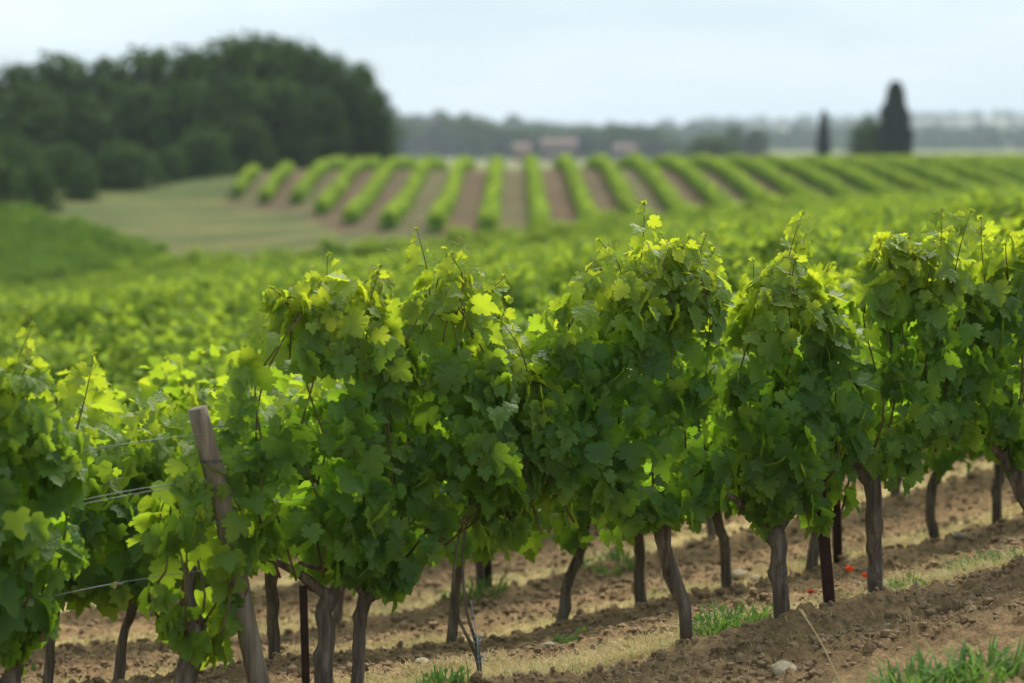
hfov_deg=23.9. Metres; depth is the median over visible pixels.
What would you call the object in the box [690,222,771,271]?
grapevine
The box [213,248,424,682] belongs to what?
grapevine
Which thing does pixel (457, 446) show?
grapevine
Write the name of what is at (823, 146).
cypress tree
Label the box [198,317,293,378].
grapevine
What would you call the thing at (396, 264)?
grapevine
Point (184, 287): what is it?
grapevine
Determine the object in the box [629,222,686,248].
grapevine
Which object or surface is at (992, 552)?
weed
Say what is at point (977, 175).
vine row
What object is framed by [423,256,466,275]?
grapevine
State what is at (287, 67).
tree
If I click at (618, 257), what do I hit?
grapevine
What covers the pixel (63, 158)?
bush
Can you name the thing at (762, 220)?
grapevine
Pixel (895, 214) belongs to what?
grapevine
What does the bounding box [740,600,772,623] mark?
weed
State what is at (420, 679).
weed
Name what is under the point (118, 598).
grapevine
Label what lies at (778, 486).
grapevine
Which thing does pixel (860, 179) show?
vine row
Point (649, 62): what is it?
sky
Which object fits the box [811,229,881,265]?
grapevine
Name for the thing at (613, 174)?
vine row
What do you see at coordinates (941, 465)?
grapevine
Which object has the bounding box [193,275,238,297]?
grapevine
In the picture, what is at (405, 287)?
grapevine
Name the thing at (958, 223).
grapevine
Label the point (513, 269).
grapevine
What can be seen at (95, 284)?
grapevine
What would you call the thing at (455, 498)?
grapevine
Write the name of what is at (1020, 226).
grapevine
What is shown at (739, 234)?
grapevine
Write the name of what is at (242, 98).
tree
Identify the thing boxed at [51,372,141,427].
grapevine
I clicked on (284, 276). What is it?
grapevine
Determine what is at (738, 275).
grapevine
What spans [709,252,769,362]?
grapevine
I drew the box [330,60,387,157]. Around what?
tree
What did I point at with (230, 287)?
grapevine
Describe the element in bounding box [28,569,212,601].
trellis wire
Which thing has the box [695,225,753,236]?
grapevine
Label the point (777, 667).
stone
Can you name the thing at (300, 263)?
grapevine
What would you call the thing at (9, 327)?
grapevine
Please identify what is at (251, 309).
grapevine
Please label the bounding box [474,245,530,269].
grapevine
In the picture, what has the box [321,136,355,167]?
bush
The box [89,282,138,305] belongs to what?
grapevine
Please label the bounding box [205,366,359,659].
grapevine
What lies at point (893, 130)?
cypress tree
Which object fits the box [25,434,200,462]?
trellis wire
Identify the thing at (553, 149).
house
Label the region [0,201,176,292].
vineyard canopy
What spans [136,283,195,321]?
grapevine
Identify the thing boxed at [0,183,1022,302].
vineyard canopy
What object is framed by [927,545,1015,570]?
weed
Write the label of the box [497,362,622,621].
grapevine
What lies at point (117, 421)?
grapevine
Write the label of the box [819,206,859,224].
grapevine
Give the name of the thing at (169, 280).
grapevine
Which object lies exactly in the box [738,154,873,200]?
vine row
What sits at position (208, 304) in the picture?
grapevine
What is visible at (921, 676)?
weed
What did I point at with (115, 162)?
bush
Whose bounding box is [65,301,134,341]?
grapevine
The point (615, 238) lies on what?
grapevine
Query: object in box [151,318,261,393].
grapevine
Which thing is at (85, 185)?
bush
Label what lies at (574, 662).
dry grass
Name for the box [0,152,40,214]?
bush
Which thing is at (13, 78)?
tree
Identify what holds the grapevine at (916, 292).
on the ground at (200, 212)
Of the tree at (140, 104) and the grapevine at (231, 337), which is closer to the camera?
the grapevine at (231, 337)
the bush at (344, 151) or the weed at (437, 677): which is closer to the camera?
the weed at (437, 677)
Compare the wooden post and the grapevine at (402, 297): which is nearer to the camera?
the wooden post
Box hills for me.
[677,117,1023,133]
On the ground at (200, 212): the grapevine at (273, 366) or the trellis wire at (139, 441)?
the grapevine at (273, 366)
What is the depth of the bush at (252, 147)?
153.79 m
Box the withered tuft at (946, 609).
[929,596,969,614]
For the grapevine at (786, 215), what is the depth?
50.73 m
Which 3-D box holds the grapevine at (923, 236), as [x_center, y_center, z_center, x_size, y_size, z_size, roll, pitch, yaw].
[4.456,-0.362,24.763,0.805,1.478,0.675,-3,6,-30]
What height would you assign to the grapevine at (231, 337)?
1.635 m
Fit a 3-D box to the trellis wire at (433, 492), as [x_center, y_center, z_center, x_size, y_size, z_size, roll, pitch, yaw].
[0.921,0.561,11.220,5.010,0.076,0.005,-3,6,-30]
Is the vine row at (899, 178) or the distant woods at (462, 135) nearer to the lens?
the vine row at (899, 178)
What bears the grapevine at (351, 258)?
on the ground at (200, 212)
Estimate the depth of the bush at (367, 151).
162.01 m
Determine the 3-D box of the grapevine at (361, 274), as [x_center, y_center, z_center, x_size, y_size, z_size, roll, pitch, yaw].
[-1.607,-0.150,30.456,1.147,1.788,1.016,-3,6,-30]
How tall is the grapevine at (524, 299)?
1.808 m
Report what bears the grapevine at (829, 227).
on the ground at (200, 212)
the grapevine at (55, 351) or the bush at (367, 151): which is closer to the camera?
the grapevine at (55, 351)
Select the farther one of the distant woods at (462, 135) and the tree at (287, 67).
the distant woods at (462, 135)
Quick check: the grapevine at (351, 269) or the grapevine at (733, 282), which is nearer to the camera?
the grapevine at (733, 282)
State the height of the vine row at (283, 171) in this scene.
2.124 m
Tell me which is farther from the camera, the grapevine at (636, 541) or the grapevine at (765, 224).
the grapevine at (765, 224)
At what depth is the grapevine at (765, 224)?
35.80 m
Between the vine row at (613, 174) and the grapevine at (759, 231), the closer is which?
the grapevine at (759, 231)
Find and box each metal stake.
[299,584,309,682]
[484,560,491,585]
[816,471,834,602]
[832,499,841,562]
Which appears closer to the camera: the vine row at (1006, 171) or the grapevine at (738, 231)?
the grapevine at (738, 231)
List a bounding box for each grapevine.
[0,293,34,320]
[0,298,73,342]
[0,306,122,682]
[0,317,24,338]
[0,317,49,356]
[0,328,61,358]
[0,364,64,642]
[6,331,92,396]
[8,291,66,322]
[26,363,139,551]
[28,289,89,335]
[31,341,123,390]
[41,290,121,346]
[42,403,149,682]
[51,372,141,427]
[56,396,216,680]
[57,379,132,450]
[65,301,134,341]
[74,282,116,302]
[76,296,120,334]
[77,315,139,355]
[84,305,164,368]
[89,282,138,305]
[90,374,149,417]
[103,325,180,384]
[113,285,183,339]
[116,277,164,299]
[118,321,212,406]
[120,276,177,309]
[120,384,299,591]
[124,344,287,635]
[125,439,259,682]
[132,345,239,410]
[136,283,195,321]
[146,303,210,342]
[147,276,205,309]
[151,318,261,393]
[164,267,234,298]
[171,283,200,294]
[171,305,240,343]
[177,311,251,355]
[184,288,239,338]
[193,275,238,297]
[197,287,250,310]
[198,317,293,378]
[201,274,264,299]
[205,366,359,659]
[209,288,262,327]
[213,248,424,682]
[236,279,309,307]
[241,267,283,290]
[246,304,263,344]
[252,266,310,298]
[259,264,306,287]
[266,361,340,509]
[280,259,331,284]
[281,375,465,648]
[283,376,347,622]
[289,258,339,272]
[298,214,523,682]
[303,265,358,279]
[307,255,379,281]
[328,275,402,307]
[333,254,382,272]
[339,257,414,299]
[346,254,388,270]
[351,283,404,323]
[366,263,421,294]
[378,251,438,270]
[379,248,432,278]
[389,264,465,297]
[390,252,428,264]
[396,282,474,328]
[419,259,465,269]
[422,248,455,267]
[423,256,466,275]
[429,247,481,266]
[429,483,539,642]
[452,295,565,676]
[457,268,519,319]
[473,306,526,336]
[473,320,529,340]
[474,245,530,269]
[475,253,539,274]
[475,365,528,589]
[478,260,552,332]
[479,259,545,325]
[481,251,543,276]
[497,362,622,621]
[504,318,582,508]
[512,248,554,266]
[515,283,577,337]
[516,194,749,639]
[527,317,674,568]
[530,293,561,318]
[536,242,616,298]
[542,238,601,271]
[548,277,605,300]
[559,238,613,256]
[592,239,630,261]
[601,229,645,249]
[604,353,707,604]
[613,247,627,270]
[615,249,642,271]
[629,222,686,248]
[631,228,697,246]
[649,223,687,233]
[656,228,687,238]
[662,322,799,587]
[679,219,728,240]
[684,220,719,236]
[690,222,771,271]
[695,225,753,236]
[698,219,736,231]
[698,320,747,538]
[699,329,711,361]
[700,210,876,618]
[701,237,771,284]
[704,225,741,236]
[708,273,748,338]
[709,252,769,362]
[713,232,754,252]
[719,222,749,234]
[726,315,886,570]
[729,227,766,240]
[733,213,783,234]
[740,218,837,268]
[747,226,810,255]
[750,274,874,520]
[754,223,793,236]
[758,217,815,238]
[764,211,804,223]
[769,212,809,222]
[784,215,851,243]
[793,213,833,225]
[801,247,840,268]
[802,229,876,300]
[805,224,862,255]
[810,212,865,241]
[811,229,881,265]
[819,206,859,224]
[824,229,917,266]
[827,267,866,361]
[838,198,996,592]
[838,199,894,229]
[844,247,949,496]
[851,207,916,250]
[860,322,1023,542]
[865,195,917,223]
[865,212,915,233]
[870,212,946,245]
[905,220,940,235]
[909,203,947,224]
[913,198,957,226]
[922,235,976,264]
[938,190,1001,246]
[942,216,1022,277]
[943,209,1013,253]
[943,221,955,237]
[943,276,1023,522]
[948,215,1023,511]
[953,262,1009,469]
[959,190,999,209]
[965,189,1023,245]
[991,184,1023,205]
[1001,192,1023,254]
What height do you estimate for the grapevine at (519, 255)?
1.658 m
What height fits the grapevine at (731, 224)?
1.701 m
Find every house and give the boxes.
[513,140,531,161]
[540,135,577,160]
[612,141,636,161]
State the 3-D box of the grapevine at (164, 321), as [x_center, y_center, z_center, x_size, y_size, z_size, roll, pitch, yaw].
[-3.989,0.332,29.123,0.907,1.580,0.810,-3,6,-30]
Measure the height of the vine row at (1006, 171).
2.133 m
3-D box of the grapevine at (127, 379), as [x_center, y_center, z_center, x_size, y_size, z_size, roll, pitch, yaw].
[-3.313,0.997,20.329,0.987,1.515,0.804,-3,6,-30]
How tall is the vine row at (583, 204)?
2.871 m
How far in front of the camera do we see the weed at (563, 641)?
12.31 m
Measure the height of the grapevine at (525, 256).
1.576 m
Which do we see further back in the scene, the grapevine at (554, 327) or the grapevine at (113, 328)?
the grapevine at (113, 328)
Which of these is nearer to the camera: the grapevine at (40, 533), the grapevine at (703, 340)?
the grapevine at (40, 533)
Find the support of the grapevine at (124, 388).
on the ground at (200, 212)
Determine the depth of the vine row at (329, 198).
126.88 m
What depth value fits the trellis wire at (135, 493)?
9.73 m
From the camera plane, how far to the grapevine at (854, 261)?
24.13 m
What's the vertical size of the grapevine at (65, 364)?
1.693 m
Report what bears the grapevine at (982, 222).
on the ground at (200, 212)
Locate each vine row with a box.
[230,164,260,197]
[257,161,295,202]
[288,155,349,202]
[313,155,383,214]
[340,156,418,222]
[378,155,448,229]
[425,155,476,231]
[476,155,505,232]
[522,154,551,232]
[551,154,602,226]
[581,154,652,218]
[615,153,700,213]
[650,154,746,211]
[684,153,782,204]
[697,154,833,203]
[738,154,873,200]
[789,154,910,198]
[824,154,953,196]
[856,154,995,193]
[889,153,1023,190]
[927,153,1023,183]
[956,153,1023,169]
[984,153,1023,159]
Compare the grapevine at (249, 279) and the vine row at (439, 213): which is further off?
the vine row at (439, 213)
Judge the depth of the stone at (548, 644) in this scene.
11.89 m
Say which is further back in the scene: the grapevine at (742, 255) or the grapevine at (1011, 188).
the grapevine at (1011, 188)
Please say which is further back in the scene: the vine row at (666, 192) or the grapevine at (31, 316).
the vine row at (666, 192)
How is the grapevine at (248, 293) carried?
on the ground at (200, 212)
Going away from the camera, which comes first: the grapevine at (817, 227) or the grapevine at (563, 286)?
the grapevine at (563, 286)
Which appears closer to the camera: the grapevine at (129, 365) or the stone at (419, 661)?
the stone at (419, 661)
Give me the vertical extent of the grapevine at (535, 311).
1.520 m
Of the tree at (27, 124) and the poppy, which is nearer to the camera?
the poppy
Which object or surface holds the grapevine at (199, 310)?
on the ground at (200, 212)
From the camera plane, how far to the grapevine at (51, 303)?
34.37 m
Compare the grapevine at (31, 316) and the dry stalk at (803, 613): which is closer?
the dry stalk at (803, 613)
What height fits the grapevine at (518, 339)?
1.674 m
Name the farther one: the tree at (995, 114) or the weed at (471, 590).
the tree at (995, 114)
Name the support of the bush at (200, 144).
on the ground at (200, 212)
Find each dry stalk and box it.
[799,609,839,682]
[907,607,916,653]
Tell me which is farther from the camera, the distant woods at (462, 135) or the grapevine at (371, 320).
the distant woods at (462, 135)
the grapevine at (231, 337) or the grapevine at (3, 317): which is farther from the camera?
the grapevine at (3, 317)
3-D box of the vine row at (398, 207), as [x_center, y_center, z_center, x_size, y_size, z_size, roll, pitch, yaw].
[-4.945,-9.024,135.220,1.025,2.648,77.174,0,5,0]
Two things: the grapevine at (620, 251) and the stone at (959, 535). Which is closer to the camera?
the stone at (959, 535)
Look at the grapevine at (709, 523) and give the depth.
16.12 m
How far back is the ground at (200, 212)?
15.31 m
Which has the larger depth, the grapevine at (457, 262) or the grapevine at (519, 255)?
the grapevine at (457, 262)
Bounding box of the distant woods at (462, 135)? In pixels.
[384,115,684,158]
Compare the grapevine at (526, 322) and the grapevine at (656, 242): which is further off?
the grapevine at (656, 242)
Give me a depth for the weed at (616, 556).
15.50 m
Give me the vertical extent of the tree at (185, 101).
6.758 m
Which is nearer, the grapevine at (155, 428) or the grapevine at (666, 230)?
the grapevine at (155, 428)
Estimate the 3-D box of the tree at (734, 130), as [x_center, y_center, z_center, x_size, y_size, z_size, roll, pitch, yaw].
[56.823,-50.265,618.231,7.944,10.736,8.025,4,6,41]
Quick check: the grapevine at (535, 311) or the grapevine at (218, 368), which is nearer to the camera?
the grapevine at (218, 368)
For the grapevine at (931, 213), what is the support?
on the ground at (200, 212)
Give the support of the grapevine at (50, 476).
on the ground at (200, 212)
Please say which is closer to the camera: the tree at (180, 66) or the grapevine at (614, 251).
the grapevine at (614, 251)
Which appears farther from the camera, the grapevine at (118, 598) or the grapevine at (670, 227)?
the grapevine at (670, 227)
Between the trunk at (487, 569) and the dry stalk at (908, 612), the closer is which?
the dry stalk at (908, 612)
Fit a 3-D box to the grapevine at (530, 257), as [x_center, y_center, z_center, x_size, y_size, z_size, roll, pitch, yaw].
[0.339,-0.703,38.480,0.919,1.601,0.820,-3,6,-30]
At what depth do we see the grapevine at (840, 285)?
19.08 m
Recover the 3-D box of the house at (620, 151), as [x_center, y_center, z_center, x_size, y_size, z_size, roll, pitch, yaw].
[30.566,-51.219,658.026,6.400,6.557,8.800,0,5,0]
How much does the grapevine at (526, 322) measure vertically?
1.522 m
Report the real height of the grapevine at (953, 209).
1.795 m
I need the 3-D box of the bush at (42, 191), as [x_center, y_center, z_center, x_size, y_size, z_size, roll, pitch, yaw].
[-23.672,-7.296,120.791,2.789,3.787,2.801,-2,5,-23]
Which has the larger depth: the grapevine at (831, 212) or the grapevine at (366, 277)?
the grapevine at (831, 212)
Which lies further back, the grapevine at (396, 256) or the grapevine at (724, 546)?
the grapevine at (396, 256)
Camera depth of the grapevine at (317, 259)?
41.02 m
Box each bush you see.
[0,128,48,193]
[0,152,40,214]
[11,158,65,212]
[36,141,104,190]
[58,159,105,201]
[89,137,170,190]
[147,144,193,182]
[170,121,239,178]
[217,114,282,173]
[269,123,324,168]
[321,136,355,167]
[355,140,381,157]
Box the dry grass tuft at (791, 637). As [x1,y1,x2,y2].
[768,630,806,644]
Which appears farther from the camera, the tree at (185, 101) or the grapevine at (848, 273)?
the tree at (185, 101)
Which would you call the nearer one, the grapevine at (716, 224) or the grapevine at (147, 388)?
the grapevine at (147, 388)
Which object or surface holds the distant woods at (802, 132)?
on the ground at (200, 212)
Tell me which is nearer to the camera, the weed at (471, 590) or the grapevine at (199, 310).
the weed at (471, 590)
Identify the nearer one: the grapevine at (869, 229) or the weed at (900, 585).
the weed at (900, 585)
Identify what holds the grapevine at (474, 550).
on the ground at (200, 212)
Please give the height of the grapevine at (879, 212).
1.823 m
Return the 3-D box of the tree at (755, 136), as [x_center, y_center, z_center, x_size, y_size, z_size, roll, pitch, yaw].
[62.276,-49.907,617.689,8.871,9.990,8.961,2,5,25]
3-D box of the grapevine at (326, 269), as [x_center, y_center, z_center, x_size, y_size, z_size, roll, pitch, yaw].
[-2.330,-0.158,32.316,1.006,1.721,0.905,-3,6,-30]
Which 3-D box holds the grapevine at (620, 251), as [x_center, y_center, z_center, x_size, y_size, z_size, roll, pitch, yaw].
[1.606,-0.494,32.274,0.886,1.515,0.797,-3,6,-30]
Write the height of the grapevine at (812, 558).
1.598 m
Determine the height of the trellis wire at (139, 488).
0.175 m
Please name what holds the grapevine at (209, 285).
on the ground at (200, 212)
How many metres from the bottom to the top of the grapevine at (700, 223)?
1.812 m
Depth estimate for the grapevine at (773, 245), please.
25.93 m
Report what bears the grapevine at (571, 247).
on the ground at (200, 212)
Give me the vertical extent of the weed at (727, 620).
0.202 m
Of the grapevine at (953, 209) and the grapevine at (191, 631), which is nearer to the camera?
the grapevine at (191, 631)
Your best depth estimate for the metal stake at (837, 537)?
14.12 m
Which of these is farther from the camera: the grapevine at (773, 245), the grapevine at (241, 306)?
the grapevine at (241, 306)
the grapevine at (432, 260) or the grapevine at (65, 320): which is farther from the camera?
the grapevine at (432, 260)
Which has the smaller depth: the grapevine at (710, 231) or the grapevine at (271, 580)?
the grapevine at (271, 580)
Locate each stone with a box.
[415,657,428,663]
[540,641,554,647]
[731,570,748,579]
[750,575,764,580]
[770,661,797,675]
[952,531,966,539]
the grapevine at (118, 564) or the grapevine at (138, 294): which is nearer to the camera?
the grapevine at (118, 564)
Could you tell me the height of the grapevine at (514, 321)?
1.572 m
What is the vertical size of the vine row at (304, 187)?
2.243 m
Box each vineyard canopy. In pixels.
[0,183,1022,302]
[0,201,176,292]
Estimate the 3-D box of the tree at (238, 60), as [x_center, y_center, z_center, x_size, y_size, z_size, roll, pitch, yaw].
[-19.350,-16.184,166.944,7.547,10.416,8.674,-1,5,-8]
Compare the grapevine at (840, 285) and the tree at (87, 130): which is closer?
the grapevine at (840, 285)
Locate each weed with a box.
[402,672,433,682]
[411,657,486,682]
[427,568,518,602]
[497,667,537,674]
[544,626,588,643]
[565,543,649,577]
[669,596,771,636]
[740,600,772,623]
[827,642,994,682]
[883,569,933,591]
[907,634,1023,682]
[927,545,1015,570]
[971,542,1023,561]
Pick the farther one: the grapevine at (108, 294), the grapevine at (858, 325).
the grapevine at (108, 294)
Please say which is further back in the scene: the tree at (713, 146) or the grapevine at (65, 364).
the tree at (713, 146)
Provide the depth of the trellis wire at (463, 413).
10.22 m
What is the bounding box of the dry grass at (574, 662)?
[25,460,1023,682]
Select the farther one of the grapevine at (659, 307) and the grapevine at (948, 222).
the grapevine at (948, 222)
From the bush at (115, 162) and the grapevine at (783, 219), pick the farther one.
the bush at (115, 162)
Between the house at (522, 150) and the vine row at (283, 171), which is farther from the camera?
the house at (522, 150)
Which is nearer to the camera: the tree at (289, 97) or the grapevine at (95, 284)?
the grapevine at (95, 284)
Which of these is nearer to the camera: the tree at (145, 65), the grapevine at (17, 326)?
the grapevine at (17, 326)
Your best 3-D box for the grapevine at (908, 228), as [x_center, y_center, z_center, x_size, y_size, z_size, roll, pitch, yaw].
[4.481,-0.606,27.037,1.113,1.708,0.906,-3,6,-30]
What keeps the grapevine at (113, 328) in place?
on the ground at (200, 212)
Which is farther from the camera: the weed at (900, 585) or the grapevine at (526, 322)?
the grapevine at (526, 322)
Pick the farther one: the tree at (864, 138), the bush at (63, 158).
the tree at (864, 138)
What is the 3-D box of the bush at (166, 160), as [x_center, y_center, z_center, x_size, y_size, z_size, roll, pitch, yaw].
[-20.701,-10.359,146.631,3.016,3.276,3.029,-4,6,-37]
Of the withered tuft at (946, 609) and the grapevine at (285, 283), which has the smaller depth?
the withered tuft at (946, 609)
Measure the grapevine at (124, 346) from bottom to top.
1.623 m
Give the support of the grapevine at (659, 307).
on the ground at (200, 212)
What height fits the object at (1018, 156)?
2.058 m
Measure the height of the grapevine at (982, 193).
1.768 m
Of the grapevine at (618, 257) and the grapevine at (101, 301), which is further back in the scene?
the grapevine at (101, 301)
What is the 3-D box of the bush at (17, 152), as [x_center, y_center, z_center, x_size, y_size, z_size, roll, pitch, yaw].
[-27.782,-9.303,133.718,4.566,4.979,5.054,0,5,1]
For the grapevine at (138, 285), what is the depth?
43.59 m
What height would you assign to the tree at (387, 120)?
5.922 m
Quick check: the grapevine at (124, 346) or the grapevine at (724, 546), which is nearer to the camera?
the grapevine at (724, 546)
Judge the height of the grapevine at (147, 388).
1.861 m
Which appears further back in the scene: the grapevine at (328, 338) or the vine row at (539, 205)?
the vine row at (539, 205)
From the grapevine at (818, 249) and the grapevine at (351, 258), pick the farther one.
the grapevine at (351, 258)
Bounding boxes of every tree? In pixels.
[0,59,59,144]
[0,83,75,167]
[4,50,101,149]
[46,91,128,177]
[54,53,160,168]
[97,80,178,178]
[98,44,177,165]
[148,44,219,162]
[160,78,224,172]
[185,32,279,154]
[210,72,286,170]
[224,28,299,92]
[239,33,325,134]
[256,78,321,169]
[288,46,358,148]
[300,87,354,160]
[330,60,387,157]
[352,89,406,168]
[674,133,744,158]
[722,124,750,154]
[739,127,772,156]
[815,110,830,156]
[843,109,891,155]
[872,81,913,155]
[990,109,1000,117]
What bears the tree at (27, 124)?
on the ground at (200, 212)
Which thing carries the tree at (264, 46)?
on the ground at (200, 212)
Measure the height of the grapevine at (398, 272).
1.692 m
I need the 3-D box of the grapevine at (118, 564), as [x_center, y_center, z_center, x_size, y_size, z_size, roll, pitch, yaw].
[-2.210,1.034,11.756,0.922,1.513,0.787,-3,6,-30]
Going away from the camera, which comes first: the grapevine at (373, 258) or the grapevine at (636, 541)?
the grapevine at (636, 541)
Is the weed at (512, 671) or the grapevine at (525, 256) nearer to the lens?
the weed at (512, 671)
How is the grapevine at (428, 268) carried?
on the ground at (200, 212)
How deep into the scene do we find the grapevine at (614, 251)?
34.50 m
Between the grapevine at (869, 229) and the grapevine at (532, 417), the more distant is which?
the grapevine at (869, 229)
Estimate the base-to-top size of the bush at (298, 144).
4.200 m
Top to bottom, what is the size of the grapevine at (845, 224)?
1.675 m
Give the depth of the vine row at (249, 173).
135.76 m
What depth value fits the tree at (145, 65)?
169.81 m
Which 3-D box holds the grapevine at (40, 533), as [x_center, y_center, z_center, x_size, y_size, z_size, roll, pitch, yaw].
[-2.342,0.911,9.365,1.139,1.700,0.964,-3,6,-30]
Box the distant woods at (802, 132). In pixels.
[355,109,1023,150]
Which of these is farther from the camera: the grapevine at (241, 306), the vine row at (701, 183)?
the vine row at (701, 183)
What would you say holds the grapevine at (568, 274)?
on the ground at (200, 212)
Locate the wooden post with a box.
[187,405,269,682]
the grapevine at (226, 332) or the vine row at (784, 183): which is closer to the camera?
the grapevine at (226, 332)
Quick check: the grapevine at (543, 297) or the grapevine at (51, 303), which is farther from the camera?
the grapevine at (51, 303)
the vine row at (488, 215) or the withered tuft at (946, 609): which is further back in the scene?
the vine row at (488, 215)
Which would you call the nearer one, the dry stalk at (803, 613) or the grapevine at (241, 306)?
the dry stalk at (803, 613)
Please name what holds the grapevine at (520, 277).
on the ground at (200, 212)
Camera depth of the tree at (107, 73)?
168.10 m
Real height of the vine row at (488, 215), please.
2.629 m
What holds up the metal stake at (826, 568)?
on the ground at (200, 212)
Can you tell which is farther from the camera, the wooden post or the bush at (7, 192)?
the bush at (7, 192)
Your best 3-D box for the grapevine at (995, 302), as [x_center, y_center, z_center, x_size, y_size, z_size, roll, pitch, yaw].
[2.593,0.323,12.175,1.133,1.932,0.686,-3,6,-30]
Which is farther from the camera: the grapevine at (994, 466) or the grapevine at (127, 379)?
the grapevine at (127, 379)
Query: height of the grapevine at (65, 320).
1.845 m
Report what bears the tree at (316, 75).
on the ground at (200, 212)
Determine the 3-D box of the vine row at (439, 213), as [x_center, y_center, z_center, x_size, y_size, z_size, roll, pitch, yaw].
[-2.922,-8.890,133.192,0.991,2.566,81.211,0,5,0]
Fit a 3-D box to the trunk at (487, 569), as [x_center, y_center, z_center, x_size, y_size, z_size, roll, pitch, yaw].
[-0.156,1.303,15.275,0.072,0.886,0.062,0,5,0]
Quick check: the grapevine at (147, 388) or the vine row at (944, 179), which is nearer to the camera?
the grapevine at (147, 388)
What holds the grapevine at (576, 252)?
on the ground at (200, 212)
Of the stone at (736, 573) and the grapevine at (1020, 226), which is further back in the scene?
the grapevine at (1020, 226)
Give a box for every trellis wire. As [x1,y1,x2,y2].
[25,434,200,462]
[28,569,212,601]
[29,481,210,515]
[85,478,211,499]
[212,356,1004,426]
[232,445,879,502]
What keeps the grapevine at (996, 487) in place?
on the ground at (200, 212)
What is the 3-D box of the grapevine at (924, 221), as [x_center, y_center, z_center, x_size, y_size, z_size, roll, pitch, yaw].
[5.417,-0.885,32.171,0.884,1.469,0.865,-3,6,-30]
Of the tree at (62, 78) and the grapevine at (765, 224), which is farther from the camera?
the tree at (62, 78)
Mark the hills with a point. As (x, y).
(968, 122)
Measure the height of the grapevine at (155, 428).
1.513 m
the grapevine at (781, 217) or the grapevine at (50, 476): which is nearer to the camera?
the grapevine at (50, 476)
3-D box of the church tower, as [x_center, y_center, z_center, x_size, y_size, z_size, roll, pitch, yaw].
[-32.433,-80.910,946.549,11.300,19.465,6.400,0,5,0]
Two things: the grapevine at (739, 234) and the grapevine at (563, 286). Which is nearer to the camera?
the grapevine at (563, 286)
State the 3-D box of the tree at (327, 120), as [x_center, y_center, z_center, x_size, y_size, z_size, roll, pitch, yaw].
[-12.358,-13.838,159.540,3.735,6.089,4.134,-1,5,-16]
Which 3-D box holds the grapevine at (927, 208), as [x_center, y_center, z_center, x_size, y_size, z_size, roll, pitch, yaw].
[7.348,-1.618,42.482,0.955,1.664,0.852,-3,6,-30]
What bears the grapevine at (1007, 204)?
on the ground at (200, 212)
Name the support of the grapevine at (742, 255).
on the ground at (200, 212)
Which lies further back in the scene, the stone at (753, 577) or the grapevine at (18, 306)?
the grapevine at (18, 306)
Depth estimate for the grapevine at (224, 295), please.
33.51 m
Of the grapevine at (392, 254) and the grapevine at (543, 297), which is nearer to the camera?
the grapevine at (543, 297)
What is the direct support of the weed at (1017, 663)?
on the ground at (200, 212)
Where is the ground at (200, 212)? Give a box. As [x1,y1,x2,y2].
[0,150,1023,682]
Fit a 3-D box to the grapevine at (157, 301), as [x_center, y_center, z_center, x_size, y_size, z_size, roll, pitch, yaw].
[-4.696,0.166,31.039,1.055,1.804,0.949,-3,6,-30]
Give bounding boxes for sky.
[0,0,1023,126]
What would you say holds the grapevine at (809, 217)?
on the ground at (200, 212)
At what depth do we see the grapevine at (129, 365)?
22.41 m
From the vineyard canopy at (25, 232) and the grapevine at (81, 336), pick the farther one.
the vineyard canopy at (25, 232)
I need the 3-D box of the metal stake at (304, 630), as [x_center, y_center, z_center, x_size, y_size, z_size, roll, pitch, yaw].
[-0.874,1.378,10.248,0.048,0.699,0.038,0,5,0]
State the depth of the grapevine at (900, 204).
39.40 m
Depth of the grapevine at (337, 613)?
14.75 m
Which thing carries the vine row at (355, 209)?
on the ground at (200, 212)
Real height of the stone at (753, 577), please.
0.059 m
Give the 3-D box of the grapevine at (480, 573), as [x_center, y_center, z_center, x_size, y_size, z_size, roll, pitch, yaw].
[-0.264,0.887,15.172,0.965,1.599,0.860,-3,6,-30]
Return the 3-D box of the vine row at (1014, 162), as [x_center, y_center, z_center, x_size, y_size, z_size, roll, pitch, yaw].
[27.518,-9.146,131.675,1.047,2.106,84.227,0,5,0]
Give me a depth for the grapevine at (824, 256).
21.37 m
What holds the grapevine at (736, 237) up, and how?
on the ground at (200, 212)
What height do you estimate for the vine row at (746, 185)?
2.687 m
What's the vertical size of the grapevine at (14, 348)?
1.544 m

